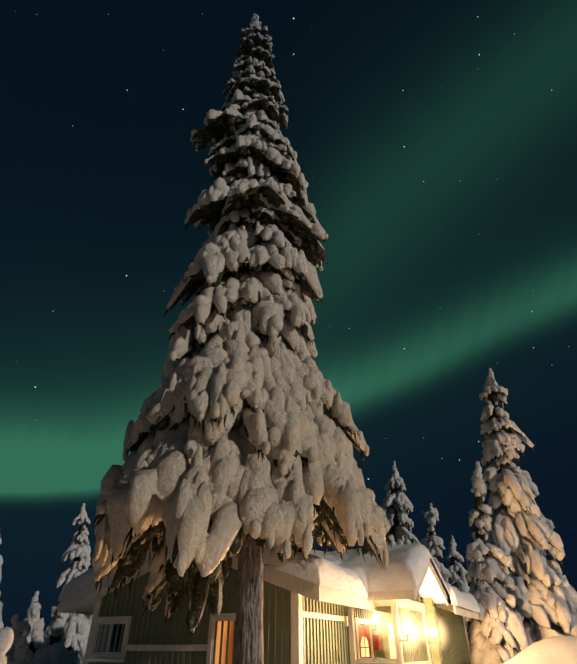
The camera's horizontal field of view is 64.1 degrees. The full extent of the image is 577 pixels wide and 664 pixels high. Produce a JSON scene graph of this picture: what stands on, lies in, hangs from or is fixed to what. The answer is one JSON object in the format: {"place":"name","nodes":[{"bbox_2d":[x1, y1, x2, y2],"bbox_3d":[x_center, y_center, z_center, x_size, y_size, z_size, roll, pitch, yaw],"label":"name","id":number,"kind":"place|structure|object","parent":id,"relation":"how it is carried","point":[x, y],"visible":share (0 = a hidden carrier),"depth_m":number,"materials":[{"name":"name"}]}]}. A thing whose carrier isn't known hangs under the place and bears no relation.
{"place":"outdoors","nodes":[
{"label":"outdoors","id":0,"kind":"place"},
{"bbox_2d":[0,0,576,632],"label":"sky","id":1,"kind":"structure","parent":0,"point":[434,142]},
{"bbox_2d":[503,635,576,663],"bbox_3d":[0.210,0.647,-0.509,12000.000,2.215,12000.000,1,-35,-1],"label":"snow ground","id":2,"kind":"structure","parent":0,"point":[557,650],"depth_m":10.68,"materials":[{"name":"white snow"}]},
{"bbox_2d":[0,537,3,628],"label":"spruce tree","id":3,"kind":"object","parent":2,"relation":"on","point":[1,603],"visible":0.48,"depth_m":19.19,"materials":[{"name":"white plant"}]},
{"bbox_2d":[0,627,13,663],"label":"spruce sapling","id":4,"kind":"object","parent":2,"relation":"on","point":[6,637],"visible":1,"depth_m":3.93,"materials":[{"name":"white plant"}]},
{"bbox_2d":[5,614,20,659],"bbox_3d":[-6.574,8.336,10.559,1.477,3.196,1.330,1,-35,-1],"label":"snow-covered tree","id":5,"kind":"object","parent":2,"relation":"on","point":[16,628],"visible":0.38,"depth_m":11.06,"materials":[{"name":"white snow"}]},
{"bbox_2d":[7,627,32,663],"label":"spruce tree","id":6,"kind":"object","parent":2,"relation":"on","point":[23,653],"visible":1,"depth_m":10.23,"materials":[{"name":"white plant"}]},
{"bbox_2d":[20,591,44,657],"bbox_3d":[-9.065,11.626,16.390,1.879,4.196,3.096,11,-36,-16],"label":"spruce tree","id":7,"kind":"object","parent":2,"relation":"on","point":[33,622],"visible":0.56,"depth_m":16.52,"materials":[{"name":"white plant"}]},
{"bbox_2d":[30,605,71,663],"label":"spruce tree","id":8,"kind":"object","parent":2,"relation":"on","point":[51,649],"visible":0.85,"depth_m":14.94,"materials":[{"name":"white plant"}]},
{"bbox_2d":[43,503,92,663],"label":"spruce tree","id":9,"kind":"object","parent":2,"relation":"on","point":[77,552],"visible":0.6,"depth_m":25.27,"materials":[{"name":"white plant"}]},
{"bbox_2d":[61,613,84,663],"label":"spruce tree","id":10,"kind":"object","parent":2,"relation":"on","point":[71,639],"visible":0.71,"depth_m":18.29,"materials":[{"name":"white plant"}]},
{"bbox_2d":[92,13,391,663],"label":"spruce tree","id":11,"kind":"object","parent":2,"relation":"on","point":[243,436],"visible":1,"depth_m":7.27,"materials":[{"name":"white plant"}]},
{"bbox_2d":[58,549,480,663],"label":"cabin","id":12,"kind":"object","parent":2,"relation":"on","point":[306,622],"visible":0.56,"depth_m":9.31,"materials":[{"name":"green paint"}]},
{"bbox_2d":[84,657,125,660],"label":"sill snow","id":13,"kind":"structure","parent":12,"relation":"on","point":[121,659],"depth_m":9.38,"materials":[{"name":"white snow"}]},
{"bbox_2d":[57,543,480,612],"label":"roof snow","id":14,"kind":"structure","parent":12,"relation":"on","point":[355,573],"depth_m":9.49,"materials":[{"name":"white snow"}]},
{"bbox_2d":[372,615,378,623],"bbox_3d":[2.018,6.692,10.708,0.170,0.200,0.170,1,-35,-1],"label":"light bulb","id":15,"kind":"object","parent":12,"relation":"attached to","point":[375,619],"depth_m":10.66,"materials":[{"name":"white glass"}]},
{"bbox_2d":[355,658,396,662],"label":"rail snow","id":16,"kind":"structure","parent":12,"relation":"on","point":[371,660],"depth_m":9.13,"materials":[{"name":"white snow"}]},
{"bbox_2d":[400,634,409,641],"bbox_3d":[2.314,6.060,9.127,0.195,0.140,0.110,-17,-38,23],"label":"lamp bracket","id":17,"kind":"object","parent":12,"relation":"attached to","point":[406,635],"depth_m":9.11,"materials":[{"name":"white metal"}]},
{"bbox_2d":[402,623,410,633],"bbox_3d":[2.351,5.921,9.198,0.170,0.200,0.170,1,-35,-1],"label":"light bulb","id":18,"kind":"object","parent":12,"relation":"attached to","point":[406,628],"depth_m":9.15,"materials":[{"name":"white glass"}]},
{"bbox_2d":[429,628,436,636],"bbox_3d":[3.369,7.013,10.752,0.170,0.200,0.170,1,-35,-1],"label":"light bulb","id":19,"kind":"object","parent":12,"relation":"attached to","point":[432,632],"depth_m":10.70,"materials":[{"name":"white glass"}]},
{"bbox_2d":[381,461,420,544],"bbox_3d":[5.127,12.160,21.794,6.344,11.995,6.547,1,-35,-1],"label":"spruce tree","id":20,"kind":"object","parent":2,"relation":"on","point":[397,504],"visible":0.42,"depth_m":22.95,"materials":[{"name":"white plant"}]},
{"bbox_2d":[421,503,450,581],"bbox_3d":[6.899,13.455,23.065,4.256,9.103,4.918,1,-35,-1],"label":"dark spruce tree","id":21,"kind":"object","parent":2,"relation":"on","point":[432,543],"visible":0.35,"depth_m":23.70,"materials":[{"name":"white plant"}]},
{"bbox_2d":[446,535,467,590],"bbox_3d":[8.515,15.054,24.802,2.957,7.512,2.885,1,-35,-1],"label":"spruce tree","id":22,"kind":"object","parent":2,"relation":"on","point":[455,567],"visible":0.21,"depth_m":25.56,"materials":[{"name":"white plant"}]},
{"bbox_2d":[456,569,469,632],"bbox_3d":[8.146,14.001,21.604,1.894,5.186,1.752,1,-35,-1],"label":"spruce tree","id":23,"kind":"object","parent":2,"relation":"on","point":[463,584],"visible":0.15,"depth_m":22.49,"materials":[{"name":"white plant"}]},
{"bbox_2d":[464,461,532,663],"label":"spruce tree","id":24,"kind":"object","parent":2,"relation":"on","point":[496,634],"visible":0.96,"depth_m":13.97,"materials":[{"name":"white plant"}]},
{"bbox_2d":[479,368,576,652],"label":"spruce tree","id":25,"kind":"object","parent":2,"relation":"on","point":[524,536],"visible":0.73,"depth_m":16.14,"materials":[{"name":"white plant"}]}
]}

